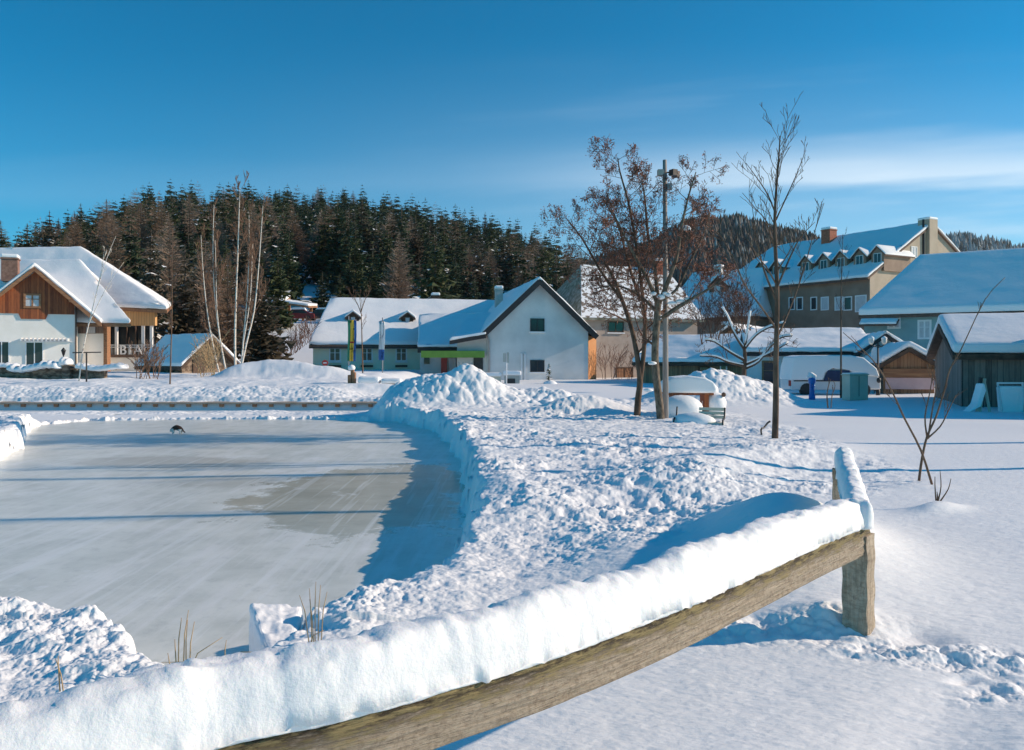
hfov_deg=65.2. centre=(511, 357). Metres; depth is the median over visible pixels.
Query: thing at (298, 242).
conifer tree
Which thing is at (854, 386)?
utility box
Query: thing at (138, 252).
spruce tree
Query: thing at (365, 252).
spruce tree
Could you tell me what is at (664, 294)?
rowan tree
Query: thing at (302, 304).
carport
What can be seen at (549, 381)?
fir tree
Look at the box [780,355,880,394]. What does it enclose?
van
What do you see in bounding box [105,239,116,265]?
spruce tree
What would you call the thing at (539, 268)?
spruce tree
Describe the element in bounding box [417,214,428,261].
spruce tree
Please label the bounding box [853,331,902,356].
annexe
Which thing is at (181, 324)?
spruce tree
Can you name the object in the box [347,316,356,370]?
flag
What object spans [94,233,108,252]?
larch tree
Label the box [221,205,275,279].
larch tree
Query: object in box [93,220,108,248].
larch tree
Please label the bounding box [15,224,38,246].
spruce tree
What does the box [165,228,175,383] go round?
sapling
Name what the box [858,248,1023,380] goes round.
teal house
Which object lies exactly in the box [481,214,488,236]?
spruce tree
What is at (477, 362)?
door
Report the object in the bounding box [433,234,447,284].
spruce tree
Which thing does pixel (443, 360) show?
red door
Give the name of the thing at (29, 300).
window
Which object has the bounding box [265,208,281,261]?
larch tree
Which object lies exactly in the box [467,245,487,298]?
spruce tree
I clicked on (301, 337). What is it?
hedge
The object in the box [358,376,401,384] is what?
garden bench
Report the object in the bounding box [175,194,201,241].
larch tree
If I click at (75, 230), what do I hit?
larch tree
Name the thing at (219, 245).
larch tree
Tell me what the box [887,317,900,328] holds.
window
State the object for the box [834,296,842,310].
window
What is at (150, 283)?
spruce tree
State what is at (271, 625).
snow block
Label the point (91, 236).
spruce tree
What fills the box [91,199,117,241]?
larch tree
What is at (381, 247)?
spruce tree
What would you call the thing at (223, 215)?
spruce tree
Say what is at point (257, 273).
birch tree
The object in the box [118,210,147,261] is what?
larch tree
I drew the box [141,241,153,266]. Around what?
larch tree
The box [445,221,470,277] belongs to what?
spruce tree
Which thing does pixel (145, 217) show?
larch tree
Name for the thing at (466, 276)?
spruce tree
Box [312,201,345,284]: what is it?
spruce tree
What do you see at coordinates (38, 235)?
spruce tree
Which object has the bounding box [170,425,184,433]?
cat
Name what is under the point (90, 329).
window
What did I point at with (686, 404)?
snow heap
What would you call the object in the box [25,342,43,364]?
french door
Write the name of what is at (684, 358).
house
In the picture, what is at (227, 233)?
spruce tree
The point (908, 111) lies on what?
sky
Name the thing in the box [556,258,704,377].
old house
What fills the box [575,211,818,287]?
forest
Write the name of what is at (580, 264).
shrub
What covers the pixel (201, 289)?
larch tree
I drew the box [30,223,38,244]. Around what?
spruce tree
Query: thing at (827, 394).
shrub
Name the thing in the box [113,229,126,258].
spruce tree
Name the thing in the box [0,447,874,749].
rail fence
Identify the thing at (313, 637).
dry stalks
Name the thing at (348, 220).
larch tree
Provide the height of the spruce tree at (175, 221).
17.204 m
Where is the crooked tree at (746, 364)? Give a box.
[695,299,797,375]
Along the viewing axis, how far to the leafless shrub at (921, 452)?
10.29 m
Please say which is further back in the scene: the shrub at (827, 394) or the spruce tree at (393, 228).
the spruce tree at (393, 228)
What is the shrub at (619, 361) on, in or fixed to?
on the snow ground
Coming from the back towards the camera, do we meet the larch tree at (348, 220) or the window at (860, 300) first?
the larch tree at (348, 220)
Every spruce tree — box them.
[0,231,11,247]
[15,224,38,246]
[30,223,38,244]
[34,227,46,246]
[37,210,61,246]
[52,218,60,234]
[55,237,64,246]
[72,205,93,248]
[85,233,98,254]
[89,232,103,256]
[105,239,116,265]
[107,235,118,258]
[113,206,166,322]
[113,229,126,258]
[127,212,150,252]
[131,241,142,269]
[134,229,169,341]
[136,235,173,318]
[145,211,160,236]
[156,244,218,337]
[157,198,186,257]
[164,233,181,269]
[167,207,193,245]
[172,256,200,317]
[178,232,202,286]
[182,199,215,268]
[189,230,201,271]
[192,251,219,303]
[195,243,210,280]
[199,251,219,311]
[207,204,217,232]
[208,252,238,320]
[214,222,236,281]
[215,195,233,241]
[218,235,234,282]
[222,220,232,246]
[229,238,258,298]
[230,227,242,275]
[231,268,296,362]
[235,206,249,241]
[243,197,276,279]
[253,252,268,290]
[259,203,281,264]
[259,248,298,328]
[262,239,292,288]
[268,210,303,291]
[279,240,308,305]
[281,223,311,283]
[285,224,303,282]
[285,228,301,266]
[295,227,308,270]
[303,206,335,282]
[307,271,331,311]
[309,195,315,213]
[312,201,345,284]
[318,206,367,294]
[323,213,370,288]
[331,275,348,297]
[336,227,368,291]
[337,253,362,297]
[338,201,382,280]
[348,203,376,266]
[354,249,387,297]
[373,223,401,294]
[373,226,380,251]
[375,215,417,283]
[375,224,385,264]
[375,264,388,297]
[381,251,404,289]
[382,207,421,285]
[405,271,413,294]
[406,216,425,278]
[409,260,430,298]
[411,229,459,298]
[416,226,444,298]
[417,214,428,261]
[418,246,440,275]
[423,223,435,250]
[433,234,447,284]
[438,222,454,275]
[443,231,472,298]
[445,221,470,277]
[448,234,472,292]
[448,254,467,298]
[458,260,475,298]
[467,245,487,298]
[468,273,480,299]
[478,261,495,298]
[479,259,495,299]
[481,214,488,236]
[488,279,495,299]
[492,235,513,285]
[497,233,522,290]
[503,238,529,292]
[528,240,561,287]
[529,252,546,280]
[535,244,549,274]
[542,265,552,284]
[544,251,565,291]
[550,254,562,278]
[560,252,573,283]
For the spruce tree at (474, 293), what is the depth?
125.41 m
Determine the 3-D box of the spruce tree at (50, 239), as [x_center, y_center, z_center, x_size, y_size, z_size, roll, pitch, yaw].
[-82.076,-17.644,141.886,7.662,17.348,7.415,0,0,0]
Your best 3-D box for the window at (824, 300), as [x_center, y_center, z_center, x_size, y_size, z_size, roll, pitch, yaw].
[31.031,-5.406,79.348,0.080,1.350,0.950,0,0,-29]
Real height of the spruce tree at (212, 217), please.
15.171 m
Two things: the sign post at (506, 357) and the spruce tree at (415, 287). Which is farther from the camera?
the spruce tree at (415, 287)
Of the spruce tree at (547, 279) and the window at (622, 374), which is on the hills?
the spruce tree at (547, 279)
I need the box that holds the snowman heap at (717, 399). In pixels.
[702,385,726,411]
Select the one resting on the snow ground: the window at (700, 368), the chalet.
the chalet
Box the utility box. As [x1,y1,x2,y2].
[841,373,868,399]
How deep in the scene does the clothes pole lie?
35.97 m
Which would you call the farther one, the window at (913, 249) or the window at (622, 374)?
the window at (913, 249)
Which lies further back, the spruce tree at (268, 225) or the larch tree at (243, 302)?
the spruce tree at (268, 225)
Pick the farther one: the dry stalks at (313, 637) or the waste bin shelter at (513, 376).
the waste bin shelter at (513, 376)
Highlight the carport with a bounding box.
[250,295,317,320]
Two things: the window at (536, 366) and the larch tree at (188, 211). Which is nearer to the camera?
the window at (536, 366)
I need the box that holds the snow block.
[249,603,302,652]
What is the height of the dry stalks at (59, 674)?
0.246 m
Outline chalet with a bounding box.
[0,246,171,370]
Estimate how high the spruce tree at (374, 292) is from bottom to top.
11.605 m
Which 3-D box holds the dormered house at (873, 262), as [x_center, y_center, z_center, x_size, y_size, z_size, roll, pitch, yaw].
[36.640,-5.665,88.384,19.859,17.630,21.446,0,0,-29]
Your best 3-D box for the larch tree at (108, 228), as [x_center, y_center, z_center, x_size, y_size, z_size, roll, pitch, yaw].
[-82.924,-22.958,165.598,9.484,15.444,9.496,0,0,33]
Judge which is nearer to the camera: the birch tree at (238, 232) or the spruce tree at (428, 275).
the birch tree at (238, 232)
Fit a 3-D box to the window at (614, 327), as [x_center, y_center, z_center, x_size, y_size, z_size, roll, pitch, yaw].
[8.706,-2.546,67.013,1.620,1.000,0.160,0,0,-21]
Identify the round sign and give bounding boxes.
[871,345,876,392]
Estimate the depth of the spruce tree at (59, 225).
325.00 m
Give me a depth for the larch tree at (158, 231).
119.89 m
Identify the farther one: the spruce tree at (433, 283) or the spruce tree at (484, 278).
the spruce tree at (484, 278)
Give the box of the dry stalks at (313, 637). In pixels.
[299,585,326,641]
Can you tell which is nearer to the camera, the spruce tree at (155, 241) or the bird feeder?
the bird feeder
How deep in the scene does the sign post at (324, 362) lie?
58.00 m
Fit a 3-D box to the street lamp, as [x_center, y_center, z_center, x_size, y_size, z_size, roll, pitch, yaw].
[16.460,0.460,36.000,0.840,2.900,0.247,0,0,0]
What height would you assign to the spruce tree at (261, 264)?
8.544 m
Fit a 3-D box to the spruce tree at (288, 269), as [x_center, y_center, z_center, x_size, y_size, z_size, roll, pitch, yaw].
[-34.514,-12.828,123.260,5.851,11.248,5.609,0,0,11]
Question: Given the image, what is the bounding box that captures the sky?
[0,0,1023,262]
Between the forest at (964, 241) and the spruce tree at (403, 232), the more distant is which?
the forest at (964, 241)
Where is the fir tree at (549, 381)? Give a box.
[543,364,556,383]
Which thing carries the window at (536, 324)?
in the white house at (535, 327)
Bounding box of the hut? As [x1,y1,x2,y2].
[134,333,240,372]
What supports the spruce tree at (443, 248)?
on the hills
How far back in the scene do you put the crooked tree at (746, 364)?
30.96 m
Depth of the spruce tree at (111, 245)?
143.97 m
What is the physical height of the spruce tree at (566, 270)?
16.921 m
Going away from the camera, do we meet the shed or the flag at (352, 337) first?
the shed
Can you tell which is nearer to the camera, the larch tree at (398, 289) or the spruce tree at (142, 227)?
the larch tree at (398, 289)
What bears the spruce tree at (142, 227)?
on the hills
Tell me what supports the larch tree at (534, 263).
on the hills
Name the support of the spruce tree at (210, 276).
on the hills
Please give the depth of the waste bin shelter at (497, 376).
51.93 m
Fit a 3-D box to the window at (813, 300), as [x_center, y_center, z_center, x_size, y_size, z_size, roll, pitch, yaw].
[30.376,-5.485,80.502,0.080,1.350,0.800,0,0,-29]
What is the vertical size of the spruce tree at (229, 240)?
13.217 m
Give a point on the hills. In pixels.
(304, 353)
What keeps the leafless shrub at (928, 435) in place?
on the snow ground
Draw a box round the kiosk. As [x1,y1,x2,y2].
[863,341,934,393]
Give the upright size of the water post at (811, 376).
1.173 m
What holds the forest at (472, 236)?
on the hills
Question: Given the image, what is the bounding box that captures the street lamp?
[868,336,886,394]
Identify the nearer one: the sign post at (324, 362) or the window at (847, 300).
the sign post at (324, 362)
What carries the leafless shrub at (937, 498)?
on the snow ground
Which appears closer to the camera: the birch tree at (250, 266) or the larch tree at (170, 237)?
the birch tree at (250, 266)
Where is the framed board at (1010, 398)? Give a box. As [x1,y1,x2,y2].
[996,382,1023,411]
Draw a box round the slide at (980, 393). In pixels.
[963,377,990,411]
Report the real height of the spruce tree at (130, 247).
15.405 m
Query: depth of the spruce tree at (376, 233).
169.17 m
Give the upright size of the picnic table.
1.365 m
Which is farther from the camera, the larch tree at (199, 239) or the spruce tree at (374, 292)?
the larch tree at (199, 239)
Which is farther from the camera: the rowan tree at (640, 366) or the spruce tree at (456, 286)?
the spruce tree at (456, 286)
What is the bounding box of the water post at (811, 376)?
[806,372,815,399]
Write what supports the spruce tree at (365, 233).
on the hills
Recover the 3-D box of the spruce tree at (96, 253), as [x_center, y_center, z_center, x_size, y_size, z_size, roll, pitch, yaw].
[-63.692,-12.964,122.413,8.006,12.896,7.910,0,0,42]
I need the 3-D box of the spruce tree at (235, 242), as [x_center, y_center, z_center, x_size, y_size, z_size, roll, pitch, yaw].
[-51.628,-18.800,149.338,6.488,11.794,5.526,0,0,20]
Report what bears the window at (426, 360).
in the white house at (535, 327)
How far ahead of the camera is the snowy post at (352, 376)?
35.86 m
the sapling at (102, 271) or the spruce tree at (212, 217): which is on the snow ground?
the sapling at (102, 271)
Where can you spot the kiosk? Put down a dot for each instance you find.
(903, 366)
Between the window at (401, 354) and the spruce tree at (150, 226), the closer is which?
the window at (401, 354)
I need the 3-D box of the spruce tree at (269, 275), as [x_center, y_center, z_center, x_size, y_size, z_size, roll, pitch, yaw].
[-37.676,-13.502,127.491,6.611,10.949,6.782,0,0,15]
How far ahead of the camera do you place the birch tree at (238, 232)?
46.97 m
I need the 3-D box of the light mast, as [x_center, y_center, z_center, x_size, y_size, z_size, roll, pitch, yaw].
[4.317,-1.789,21.857,0.673,7.263,0.399,0,0,-18]
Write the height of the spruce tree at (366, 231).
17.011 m
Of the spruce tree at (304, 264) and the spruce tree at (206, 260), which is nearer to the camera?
the spruce tree at (206, 260)
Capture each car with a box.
[287,307,314,320]
[309,307,325,320]
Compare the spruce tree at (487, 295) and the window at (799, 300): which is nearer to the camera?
the window at (799, 300)
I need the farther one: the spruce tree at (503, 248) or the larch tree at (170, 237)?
the spruce tree at (503, 248)
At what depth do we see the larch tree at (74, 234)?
140.62 m
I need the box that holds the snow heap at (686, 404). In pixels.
[669,395,702,416]
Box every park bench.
[672,407,725,424]
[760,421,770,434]
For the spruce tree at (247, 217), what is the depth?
165.87 m
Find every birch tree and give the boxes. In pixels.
[195,223,219,372]
[200,198,225,368]
[226,170,248,364]
[234,200,259,361]
[241,195,269,362]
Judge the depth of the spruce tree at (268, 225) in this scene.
153.50 m
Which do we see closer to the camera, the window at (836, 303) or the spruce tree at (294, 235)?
the window at (836, 303)
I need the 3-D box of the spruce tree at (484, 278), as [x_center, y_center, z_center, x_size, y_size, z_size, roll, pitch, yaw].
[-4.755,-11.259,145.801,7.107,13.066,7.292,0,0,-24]
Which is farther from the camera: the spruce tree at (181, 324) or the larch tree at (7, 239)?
the larch tree at (7, 239)
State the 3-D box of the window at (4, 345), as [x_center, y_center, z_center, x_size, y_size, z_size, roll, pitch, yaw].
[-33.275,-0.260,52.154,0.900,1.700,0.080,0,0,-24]
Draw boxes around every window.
[23,293,40,307]
[86,327,94,332]
[328,348,341,362]
[360,349,372,362]
[395,349,407,362]
[424,358,429,363]
[529,318,545,332]
[529,360,545,372]
[607,321,624,333]
[616,367,632,377]
[698,366,708,370]
[762,361,772,383]
[789,297,794,309]
[796,297,802,309]
[810,297,816,309]
[821,296,828,310]
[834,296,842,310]
[843,296,851,310]
[855,295,866,311]
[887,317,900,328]
[911,246,916,257]
[917,320,931,338]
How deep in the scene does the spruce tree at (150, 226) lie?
164.44 m
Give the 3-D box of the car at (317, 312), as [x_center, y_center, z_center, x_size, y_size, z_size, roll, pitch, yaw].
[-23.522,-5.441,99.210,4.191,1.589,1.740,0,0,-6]
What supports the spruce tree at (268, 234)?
on the hills
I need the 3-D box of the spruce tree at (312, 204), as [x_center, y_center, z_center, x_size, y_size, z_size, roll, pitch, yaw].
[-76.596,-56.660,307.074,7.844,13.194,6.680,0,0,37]
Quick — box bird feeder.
[679,225,690,240]
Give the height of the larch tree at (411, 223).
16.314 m
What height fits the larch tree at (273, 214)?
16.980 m
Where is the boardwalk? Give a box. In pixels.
[0,401,376,406]
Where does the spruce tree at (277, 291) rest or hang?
on the hills
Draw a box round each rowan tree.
[540,134,695,415]
[584,151,748,418]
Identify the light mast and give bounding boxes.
[657,160,679,417]
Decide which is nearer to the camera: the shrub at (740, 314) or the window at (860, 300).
the shrub at (740, 314)
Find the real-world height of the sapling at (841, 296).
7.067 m
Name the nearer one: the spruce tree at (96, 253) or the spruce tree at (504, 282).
the spruce tree at (96, 253)
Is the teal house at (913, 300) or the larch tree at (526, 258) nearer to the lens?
the teal house at (913, 300)
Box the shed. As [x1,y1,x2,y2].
[926,312,1023,406]
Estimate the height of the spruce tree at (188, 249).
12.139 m
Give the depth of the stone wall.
39.94 m
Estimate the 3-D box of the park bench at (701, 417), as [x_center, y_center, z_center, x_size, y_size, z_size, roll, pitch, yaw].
[4.783,1.590,20.569,1.335,0.633,0.706,0,0,20]
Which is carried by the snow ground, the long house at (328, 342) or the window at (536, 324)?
the long house at (328, 342)
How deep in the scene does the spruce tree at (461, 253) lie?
156.42 m
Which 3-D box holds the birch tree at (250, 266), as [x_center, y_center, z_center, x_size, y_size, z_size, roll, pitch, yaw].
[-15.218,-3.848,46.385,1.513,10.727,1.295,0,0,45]
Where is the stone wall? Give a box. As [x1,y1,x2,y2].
[0,357,128,378]
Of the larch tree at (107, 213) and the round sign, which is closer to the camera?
the round sign
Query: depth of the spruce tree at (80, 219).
167.07 m
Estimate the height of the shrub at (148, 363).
2.262 m
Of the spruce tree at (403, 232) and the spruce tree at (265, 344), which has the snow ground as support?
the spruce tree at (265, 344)
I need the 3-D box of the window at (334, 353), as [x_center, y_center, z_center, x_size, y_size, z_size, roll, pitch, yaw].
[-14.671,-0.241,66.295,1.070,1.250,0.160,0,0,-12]
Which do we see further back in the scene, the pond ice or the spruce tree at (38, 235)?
the spruce tree at (38, 235)
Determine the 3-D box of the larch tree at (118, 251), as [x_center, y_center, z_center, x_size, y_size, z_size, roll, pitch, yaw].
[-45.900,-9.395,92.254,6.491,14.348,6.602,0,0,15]
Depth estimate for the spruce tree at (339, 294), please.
111.68 m
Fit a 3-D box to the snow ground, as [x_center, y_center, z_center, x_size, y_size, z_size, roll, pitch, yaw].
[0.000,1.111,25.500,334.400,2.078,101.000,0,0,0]
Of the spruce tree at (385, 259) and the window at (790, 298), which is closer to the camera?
the window at (790, 298)
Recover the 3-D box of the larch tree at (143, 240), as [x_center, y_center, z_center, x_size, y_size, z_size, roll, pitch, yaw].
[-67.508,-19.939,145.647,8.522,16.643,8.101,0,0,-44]
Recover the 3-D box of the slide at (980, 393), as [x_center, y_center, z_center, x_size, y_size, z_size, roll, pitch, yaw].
[14.521,1.153,24.941,0.959,1.116,0.404,0,0,-15]
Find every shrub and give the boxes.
[123,336,169,378]
[189,328,230,375]
[550,237,619,285]
[593,344,635,378]
[683,270,761,344]
[826,378,834,407]
[843,332,932,484]
[918,278,1004,480]
[934,472,950,500]
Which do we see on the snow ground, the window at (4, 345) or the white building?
the white building
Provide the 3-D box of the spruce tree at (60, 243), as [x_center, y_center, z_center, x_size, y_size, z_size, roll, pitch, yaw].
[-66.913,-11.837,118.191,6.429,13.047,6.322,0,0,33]
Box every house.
[309,292,494,369]
[417,277,598,379]
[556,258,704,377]
[632,333,742,382]
[682,264,771,334]
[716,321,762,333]
[741,217,959,330]
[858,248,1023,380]
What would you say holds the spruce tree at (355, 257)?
on the hills
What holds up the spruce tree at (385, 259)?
on the hills
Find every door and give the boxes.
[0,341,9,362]
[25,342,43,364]
[193,358,204,372]
[441,358,446,372]
[473,358,482,370]
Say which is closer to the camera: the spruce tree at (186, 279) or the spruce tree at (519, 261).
the spruce tree at (186, 279)
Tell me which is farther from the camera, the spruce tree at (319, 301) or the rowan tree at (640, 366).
the spruce tree at (319, 301)
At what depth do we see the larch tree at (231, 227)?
170.41 m
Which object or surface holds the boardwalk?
on the snow ground
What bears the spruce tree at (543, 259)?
on the hills
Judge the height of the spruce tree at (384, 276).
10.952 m
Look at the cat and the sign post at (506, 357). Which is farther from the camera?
the sign post at (506, 357)
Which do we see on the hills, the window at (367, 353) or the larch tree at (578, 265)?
the larch tree at (578, 265)
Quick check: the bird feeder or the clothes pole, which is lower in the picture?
the clothes pole
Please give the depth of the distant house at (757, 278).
85.82 m
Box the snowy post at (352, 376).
[348,365,355,382]
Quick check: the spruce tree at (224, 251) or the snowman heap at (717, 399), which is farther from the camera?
the spruce tree at (224, 251)
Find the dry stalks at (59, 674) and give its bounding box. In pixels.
[56,656,63,691]
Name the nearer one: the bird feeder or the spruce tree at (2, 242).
the bird feeder
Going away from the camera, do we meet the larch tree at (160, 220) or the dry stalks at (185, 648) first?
the dry stalks at (185, 648)
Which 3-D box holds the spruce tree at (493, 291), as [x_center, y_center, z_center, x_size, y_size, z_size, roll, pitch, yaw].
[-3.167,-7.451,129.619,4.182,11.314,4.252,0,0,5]
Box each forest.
[4,179,601,280]
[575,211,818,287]
[946,230,1023,251]
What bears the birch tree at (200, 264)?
on the snow ground
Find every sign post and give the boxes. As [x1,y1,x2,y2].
[322,360,327,365]
[503,352,508,383]
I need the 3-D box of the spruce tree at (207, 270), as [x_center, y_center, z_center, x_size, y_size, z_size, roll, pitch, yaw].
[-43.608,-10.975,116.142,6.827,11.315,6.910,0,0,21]
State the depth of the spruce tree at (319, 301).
115.68 m
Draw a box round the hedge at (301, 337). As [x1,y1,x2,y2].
[274,316,321,356]
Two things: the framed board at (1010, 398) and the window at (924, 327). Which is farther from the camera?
the window at (924, 327)
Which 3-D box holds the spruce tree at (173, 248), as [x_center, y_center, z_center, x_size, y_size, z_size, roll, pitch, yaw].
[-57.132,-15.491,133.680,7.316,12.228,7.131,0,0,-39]
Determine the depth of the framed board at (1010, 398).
25.04 m
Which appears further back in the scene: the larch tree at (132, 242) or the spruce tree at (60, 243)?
the larch tree at (132, 242)
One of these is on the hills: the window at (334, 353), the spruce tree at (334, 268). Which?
the spruce tree at (334, 268)
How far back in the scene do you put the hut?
51.43 m
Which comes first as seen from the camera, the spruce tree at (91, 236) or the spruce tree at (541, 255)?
the spruce tree at (91, 236)
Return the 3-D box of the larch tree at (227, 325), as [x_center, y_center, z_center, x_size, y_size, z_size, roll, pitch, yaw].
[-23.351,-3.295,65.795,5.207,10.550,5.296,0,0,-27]
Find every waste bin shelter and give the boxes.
[486,373,501,381]
[503,371,520,382]
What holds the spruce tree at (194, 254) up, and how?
on the hills
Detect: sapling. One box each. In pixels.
[78,239,123,380]
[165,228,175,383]
[347,282,371,372]
[835,229,850,397]
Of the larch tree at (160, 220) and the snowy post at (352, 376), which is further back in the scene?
the larch tree at (160, 220)
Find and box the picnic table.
[661,375,716,414]
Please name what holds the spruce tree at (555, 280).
on the hills
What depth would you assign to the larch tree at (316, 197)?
328.72 m
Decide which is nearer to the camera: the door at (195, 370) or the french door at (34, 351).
the door at (195, 370)
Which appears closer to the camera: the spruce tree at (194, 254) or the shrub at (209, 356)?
the shrub at (209, 356)
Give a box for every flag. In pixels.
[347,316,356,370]
[378,318,384,372]
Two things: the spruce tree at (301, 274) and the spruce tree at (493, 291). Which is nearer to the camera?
the spruce tree at (493, 291)
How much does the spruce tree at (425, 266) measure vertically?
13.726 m
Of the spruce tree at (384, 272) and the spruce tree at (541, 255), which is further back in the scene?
the spruce tree at (541, 255)
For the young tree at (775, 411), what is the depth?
16.67 m
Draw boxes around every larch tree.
[0,220,16,247]
[59,214,89,246]
[61,211,88,250]
[62,234,73,246]
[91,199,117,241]
[93,210,119,248]
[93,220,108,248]
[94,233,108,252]
[97,214,135,276]
[114,200,136,245]
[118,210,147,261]
[120,233,143,259]
[132,202,152,233]
[132,207,154,262]
[138,212,200,332]
[141,229,175,280]
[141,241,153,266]
[145,202,167,246]
[156,213,185,262]
[164,240,237,334]
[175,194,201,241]
[191,216,212,251]
[198,216,236,275]
[204,255,253,350]
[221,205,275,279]
[224,199,249,239]
[230,255,283,346]
[260,198,286,244]
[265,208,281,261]
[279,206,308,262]
[301,200,343,263]
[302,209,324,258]
[308,187,319,206]
[341,209,352,236]
[373,212,408,263]
[377,232,417,298]
[404,217,421,259]
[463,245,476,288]
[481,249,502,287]
[510,263,525,289]
[521,248,537,284]
[525,253,538,282]
[570,250,587,274]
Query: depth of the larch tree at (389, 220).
163.68 m
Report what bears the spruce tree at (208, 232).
on the hills
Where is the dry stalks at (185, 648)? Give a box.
[168,610,222,663]
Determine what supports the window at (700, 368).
in the house at (684, 358)
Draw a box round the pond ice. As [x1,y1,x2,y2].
[0,414,465,664]
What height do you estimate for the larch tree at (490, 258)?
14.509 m
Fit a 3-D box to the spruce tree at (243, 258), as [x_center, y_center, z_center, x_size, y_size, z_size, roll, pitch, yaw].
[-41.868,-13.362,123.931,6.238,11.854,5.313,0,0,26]
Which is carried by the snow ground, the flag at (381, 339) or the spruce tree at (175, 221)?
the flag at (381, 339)
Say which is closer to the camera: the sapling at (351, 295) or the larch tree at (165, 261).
the sapling at (351, 295)
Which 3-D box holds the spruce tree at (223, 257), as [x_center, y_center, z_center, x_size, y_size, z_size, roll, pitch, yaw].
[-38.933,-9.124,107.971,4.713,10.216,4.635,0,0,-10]
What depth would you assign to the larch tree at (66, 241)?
132.78 m
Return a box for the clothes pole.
[72,352,100,381]
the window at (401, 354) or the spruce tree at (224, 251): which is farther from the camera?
the spruce tree at (224, 251)
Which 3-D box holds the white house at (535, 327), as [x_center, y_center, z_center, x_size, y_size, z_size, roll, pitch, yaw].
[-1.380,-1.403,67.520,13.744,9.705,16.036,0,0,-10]
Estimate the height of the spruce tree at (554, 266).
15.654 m
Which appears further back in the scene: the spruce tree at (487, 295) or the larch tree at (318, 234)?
the larch tree at (318, 234)
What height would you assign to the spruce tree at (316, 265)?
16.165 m
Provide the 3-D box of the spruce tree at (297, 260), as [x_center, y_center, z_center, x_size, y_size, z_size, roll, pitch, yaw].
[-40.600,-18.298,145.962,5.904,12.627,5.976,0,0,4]
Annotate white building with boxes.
[740,327,867,386]
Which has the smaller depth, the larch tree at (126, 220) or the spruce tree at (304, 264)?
the larch tree at (126, 220)
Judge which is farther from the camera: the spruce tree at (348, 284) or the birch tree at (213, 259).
the spruce tree at (348, 284)
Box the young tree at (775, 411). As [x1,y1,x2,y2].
[706,93,823,437]
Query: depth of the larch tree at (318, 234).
158.47 m
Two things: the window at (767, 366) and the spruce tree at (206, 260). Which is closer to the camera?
the window at (767, 366)
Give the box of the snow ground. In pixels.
[0,359,1023,749]
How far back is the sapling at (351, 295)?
49.98 m
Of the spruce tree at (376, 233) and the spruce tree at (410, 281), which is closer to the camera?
the spruce tree at (410, 281)
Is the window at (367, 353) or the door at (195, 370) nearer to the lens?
the door at (195, 370)
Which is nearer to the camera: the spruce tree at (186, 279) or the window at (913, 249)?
the window at (913, 249)
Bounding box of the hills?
[156,248,982,363]
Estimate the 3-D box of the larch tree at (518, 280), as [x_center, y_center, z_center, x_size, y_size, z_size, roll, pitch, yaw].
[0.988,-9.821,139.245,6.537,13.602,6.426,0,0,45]
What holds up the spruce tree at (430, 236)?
on the hills
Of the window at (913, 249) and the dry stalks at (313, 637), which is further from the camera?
the window at (913, 249)
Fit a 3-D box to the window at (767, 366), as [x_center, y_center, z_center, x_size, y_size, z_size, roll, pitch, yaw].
[14.508,0.900,45.247,0.720,1.500,0.080,0,0,13]
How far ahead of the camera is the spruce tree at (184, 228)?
158.82 m
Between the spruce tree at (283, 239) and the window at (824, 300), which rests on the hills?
the spruce tree at (283, 239)
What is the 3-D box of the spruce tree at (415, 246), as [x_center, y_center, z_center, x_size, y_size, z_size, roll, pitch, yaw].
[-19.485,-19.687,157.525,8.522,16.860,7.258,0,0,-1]
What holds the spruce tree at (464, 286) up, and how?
on the hills

